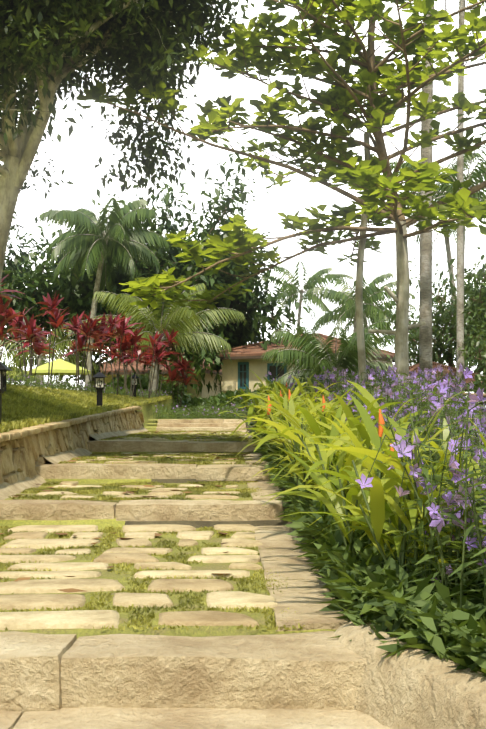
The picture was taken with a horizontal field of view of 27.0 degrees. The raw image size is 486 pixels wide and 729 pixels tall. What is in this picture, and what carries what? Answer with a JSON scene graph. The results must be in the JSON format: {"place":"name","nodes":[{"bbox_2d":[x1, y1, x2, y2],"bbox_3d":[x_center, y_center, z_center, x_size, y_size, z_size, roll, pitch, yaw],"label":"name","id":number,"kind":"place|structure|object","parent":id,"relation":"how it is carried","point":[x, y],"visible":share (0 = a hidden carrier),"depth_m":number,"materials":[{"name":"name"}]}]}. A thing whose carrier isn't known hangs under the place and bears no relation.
{"place":"outdoors","nodes":[
{"label":"outdoors","id":0,"kind":"place"},
{"bbox_2d":[0,418,335,638],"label":"path grass","id":1,"kind":"structure","parent":0,"point":[208,486],"depth_m":6.62,"materials":[{"name":"green plant"}]},
{"bbox_2d":[0,398,480,669],"bbox_3d":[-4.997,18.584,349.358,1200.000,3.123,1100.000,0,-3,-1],"label":"ground","id":2,"kind":"structure","parent":0,"point":[147,410],"depth_m":8.75,"materials":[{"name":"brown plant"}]},
{"bbox_2d":[0,362,12,423],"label":"garden lamp","id":3,"kind":"object","parent":2,"relation":"on","point":[4,368],"visible":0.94,"depth_m":12.24,"materials":[{"name":"black metal"}]},
{"bbox_2d":[6,367,35,381],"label":"shrub","id":4,"kind":"object","parent":2,"relation":"on","point":[18,373],"visible":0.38,"depth_m":49.11,"materials":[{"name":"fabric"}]},
{"bbox_2d":[0,216,74,368],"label":"tree","id":5,"kind":"object","parent":2,"relation":"on","point":[37,278],"depth_m":49.39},
{"bbox_2d":[0,321,103,387],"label":"shrub","id":6,"kind":"object","parent":2,"relation":"on","point":[58,349],"depth_m":47.67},
{"bbox_2d":[27,357,90,381],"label":"garden umbrella","id":7,"kind":"object","parent":2,"relation":"on","point":[61,367],"visible":0.88,"depth_m":44.06,"materials":[{"name":"fabric"}]},
{"bbox_2d":[0,410,143,483],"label":"retaining wall stones","id":8,"kind":"object","parent":2,"relation":"on","point":[16,465],"visible":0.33,"depth_m":12.62,"materials":[{"name":"beige stone"}]},
{"bbox_2d":[0,406,144,442],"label":"wall coping","id":9,"kind":"object","parent":8,"relation":"on","point":[19,433],"visible":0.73,"depth_m":13.25,"materials":[{"name":"beige stone"}]},
{"bbox_2d":[0,428,148,499],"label":"wall base fillet","id":10,"kind":"object","parent":2,"relation":"on","point":[8,489],"depth_m":12.29,"materials":[{"name":"beige stone"}]},
{"bbox_2d":[0,383,171,432],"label":"lawn grass","id":11,"kind":"structure","parent":2,"relation":"on","point":[34,405],"depth_m":19.32,"materials":[{"name":"green plant"}]},
{"bbox_2d":[6,370,172,397],"bbox_3d":[-4.666,0.706,30.725,1.938,0.721,30.316,0,-3,4],"label":"hedge","id":12,"kind":"object","parent":2,"relation":"on","point":[57,385],"depth_m":27.01,"materials":[{"name":"green plant"}]},
{"bbox_2d":[0,308,185,417],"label":"shrub stems","id":13,"kind":"object","parent":2,"relation":"on","point":[31,352],"visible":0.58,"depth_m":32.24,"materials":[{"name":"brown plant"}]},
{"bbox_2d":[0,274,200,386],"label":"red-leaved shrubs","id":14,"kind":"object","parent":13,"relation":"attached to","point":[37,335],"visible":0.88,"depth_m":31.58,"materials":[{"name":"red plant"}]},
{"bbox_2d":[92,370,107,406],"bbox_3d":[-3.276,0.577,23.144,0.350,0.932,0.350,0,-3,-7],"label":"garden lamp","id":15,"kind":"object","parent":2,"relation":"on","point":[99,376],"visible":0.94,"depth_m":23.06,"materials":[{"name":"black metal"}]},
{"bbox_2d":[43,199,162,389],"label":"palm tree","id":16,"kind":"object","parent":2,"relation":"on","point":[94,305],"visible":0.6,"depth_m":46.91,"materials":[{"name":"green plant"}]},
{"bbox_2d":[38,197,169,292],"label":"palm fronds","id":17,"kind":"object","parent":16,"relation":"attached to","point":[83,224],"visible":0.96,"depth_m":46.59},
{"bbox_2d":[1,209,208,391],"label":"tree","id":18,"kind":"object","parent":2,"relation":"on","point":[60,232],"depth_m":52.28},
{"bbox_2d":[0,0,254,286],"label":"tree","id":19,"kind":"object","parent":2,"relation":"on","point":[189,20],"depth_m":14.18,"materials":[{"name":"green plant"}]},
{"bbox_2d":[129,373,138,396],"bbox_3d":[-3.747,0.748,34.846,0.350,0.932,0.350,1,-3,-12],"label":"garden lamp","id":20,"kind":"object","parent":2,"relation":"on","point":[136,383],"visible":0.75,"depth_m":34.77,"materials":[{"name":"black metal"}]},
{"bbox_2d":[0,431,276,629],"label":"flagstones","id":21,"kind":"object","parent":2,"relation":"on","point":[91,619],"visible":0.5,"depth_m":6.00,"materials":[{"name":"stone"}]},
{"bbox_2d":[0,431,248,592],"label":"stepping stones","id":22,"kind":"object","parent":21,"relation":"on","point":[69,590],"visible":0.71,"depth_m":9.91,"materials":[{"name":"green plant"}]},
{"bbox_2d":[66,283,245,392],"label":"young palm","id":23,"kind":"object","parent":2,"relation":"on","point":[181,314],"depth_m":42.55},
{"bbox_2d":[101,345,221,398],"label":"bungalow","id":24,"kind":"object","parent":2,"relation":"on","point":[204,392],"visible":0.12,"depth_m":62.78,"materials":[{"name":"beige"}]},
{"bbox_2d":[9,128,333,396],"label":"tree","id":25,"kind":"object","parent":2,"relation":"on","point":[249,328],"depth_m":50.82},
{"bbox_2d":[0,419,392,728],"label":"stone steps","id":26,"kind":"structure","parent":2,"relation":"on","point":[308,680],"depth_m":4.04,"materials":[{"name":"beige stone"}]},
{"bbox_2d":[150,397,254,422],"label":"ground cover plants","id":27,"kind":"object","parent":2,"relation":"on","point":[193,416],"depth_m":29.94,"materials":[{"name":"green plant"}]},
{"bbox_2d":[77,0,485,397],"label":"almond tree","id":28,"kind":"object","parent":2,"relation":"on","point":[458,202],"depth_m":12.99,"materials":[{"name":"green plant"}]},
{"bbox_2d":[105,370,485,417],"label":"shrub leaves","id":29,"kind":"object","parent":2,"relation":"on","point":[219,399],"visible":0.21,"depth_m":44.40,"materials":[{"name":"green plant"}]},
{"bbox_2d":[211,333,394,402],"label":"bungalow","id":30,"kind":"object","parent":2,"relation":"on","point":[237,374],"visible":0.38,"depth_m":50.51,"materials":[{"name":"terracotta tile"},{"name":"cream plaster"},{"name":"teal painted wood"}]},
{"bbox_2d":[274,262,344,333],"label":"palm tree","id":31,"kind":"object","parent":2,"relation":"on","point":[300,308],"visible":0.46,"depth_m":80.20,"materials":[{"name":"green plant"}]},
{"bbox_2d":[258,260,353,324],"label":"palm fronds","id":32,"kind":"object","parent":31,"relation":"attached to","point":[315,278],"visible":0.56,"depth_m":79.86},
{"bbox_2d":[261,321,394,389],"bbox_3d":[3.606,0.354,40.036,5.862,3.873,6.483,0,-3,-1],"label":"young palm","id":33,"kind":"object","parent":2,"relation":"on","point":[306,359],"depth_m":39.40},
{"bbox_2d":[313,274,389,333],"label":"palm tree","id":34,"kind":"object","parent":2,"relation":"on","point":[354,328],"visible":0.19,"depth_m":70.18,"materials":[{"name":"green plant"}]},
{"bbox_2d":[307,273,415,340],"bbox_3d":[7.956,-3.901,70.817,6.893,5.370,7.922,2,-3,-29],"label":"palm fronds","id":35,"kind":"object","parent":34,"relation":"attached to","point":[370,288],"visible":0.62,"depth_m":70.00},
{"bbox_2d":[218,369,485,582],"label":"leafy plants","id":36,"kind":"object","parent":2,"relation":"on","point":[350,432],"depth_m":5.79,"materials":[{"name":"green plant"}]},
{"bbox_2d":[265,382,393,456],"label":"orange flowers","id":37,"kind":"object","parent":36,"relation":"attached to","point":[380,427],"visible":0.33,"depth_m":5.80,"materials":[{"name":"orange plant"}]},
{"bbox_2d":[347,132,370,396],"bbox_3d":[1.604,-0.975,14.184,0.422,4.619,0.121,0,-3,-1],"label":"tree trunk","id":38,"kind":"object","parent":2,"relation":"on","point":[359,312],"visible":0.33,"depth_m":14.15,"materials":[{"name":"brown plant"}]},
{"bbox_2d":[329,282,389,337],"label":"palm tree","id":39,"kind":"object","parent":2,"relation":"on","point":[365,316],"visible":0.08,"depth_m":75.18,"materials":[{"name":"green plant"}]},
{"bbox_2d":[245,422,485,676],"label":"ground cover plants","id":40,"kind":"object","parent":2,"relation":"on","point":[376,602],"visible":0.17,"depth_m":4.45,"materials":[{"name":"green plant"}]},
{"bbox_2d":[264,363,485,637],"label":"purple flowers","id":41,"kind":"object","parent":2,"relation":"on","point":[452,515],"depth_m":6.48,"materials":[{"name":"purple plant"}]},
{"bbox_2d":[334,620,485,728],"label":"stone curb","id":42,"kind":"structure","parent":2,"relation":"on","point":[410,688],"depth_m":3.75,"materials":[{"name":"beige stone"}]},
{"bbox_2d":[359,131,485,264],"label":"palm tree","id":43,"kind":"object","parent":2,"relation":"on","point":[450,186],"visible":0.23,"depth_m":38.24,"materials":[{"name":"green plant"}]},
{"bbox_2d":[363,447,485,642],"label":"ruellia","id":44,"kind":"object","parent":2,"relation":"on","point":[426,557],"depth_m":4.38,"materials":[{"name":"purple plant"}]},
{"bbox_2d":[366,258,485,373],"bbox_3d":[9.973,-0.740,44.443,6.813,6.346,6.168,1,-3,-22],"label":"tree","id":45,"kind":"object","parent":2,"relation":"on","point":[449,363],"visible":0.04,"depth_m":43.67,"materials":[{"name":"brown plant"}]},
{"bbox_2d":[419,0,433,377],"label":"tall palm","id":46,"kind":"object","parent":2,"relation":"on","point":[425,315],"visible":0.44,"depth_m":17.76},
{"bbox_2d":[384,361,482,391],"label":"pavilion","id":47,"kind":"structure","parent":2,"relation":"on","point":[413,368],"depth_m":41.21,"materials":[{"name":"ceramic"}]},
{"bbox_2d":[389,158,485,367],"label":"palm tree","id":48,"kind":"object","parent":2,"relation":"on","point":[448,249],"visible":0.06,"depth_m":55.34,"materials":[{"name":"green plant"}]},
{"bbox_2d":[368,152,485,248],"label":"palm fronds","id":49,"kind":"object","parent":48,"relation":"attached to","point":[455,167],"visible":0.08,"depth_m":55.10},
{"bbox_2d":[394,0,483,392],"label":"tree trunk","id":50,"kind":"object","parent":2,"relation":"on","point":[460,266],"depth_m":26.09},
{"bbox_2d":[439,275,485,359],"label":"tree","id":51,"kind":"object","parent":2,"relation":"on","point":[479,352],"visible":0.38,"depth_m":27.76,"materials":[{"name":"green plant"}]},
{"bbox_2d":[432,246,485,400],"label":"tree leaves","id":52,"kind":"object","parent":51,"relation":"attached to","point":[476,325],"visible":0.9,"depth_m":27.76,"materials":[{"name":"green plant"}]},
{"bbox_2d":[462,392,485,412],"bbox_3d":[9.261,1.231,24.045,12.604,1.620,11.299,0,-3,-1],"label":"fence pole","id":53,"kind":"object","parent":2,"relation":"on","point":[484,394],"visible":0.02,"depth_m":18.38,"materials":[{"name":"white wood"}]},
{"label":"tree wood","id":54,"kind":"object","parent":2,"relation":"on","visible":0},
{"bbox_2d":[439,246,485,332],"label":"tree leaves","id":55,"kind":"object","parent":54,"relation":"attached to","point":[465,269],"visible":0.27,"depth_m":43.47,"materials":[{"name":"green plant"}]},
{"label":"coconut palm trunk","id":56,"kind":"object","parent":2,"relation":"on","visible":0},
{"bbox_2d":[2,252,39,287],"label":"coconut palm fronds","id":57,"kind":"object","parent":56,"relation":"on","point":[32,254],"visible":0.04,"depth_m":60.33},
{"bbox_2d":[0,0,485,392],"bbox_3d":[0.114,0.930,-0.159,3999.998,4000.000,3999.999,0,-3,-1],"label":"sky","id":58,"kind":"structure","parent":0,"point":[75,155],"depth_m":1934.10,"materials":[{"name":"white"}]}
]}

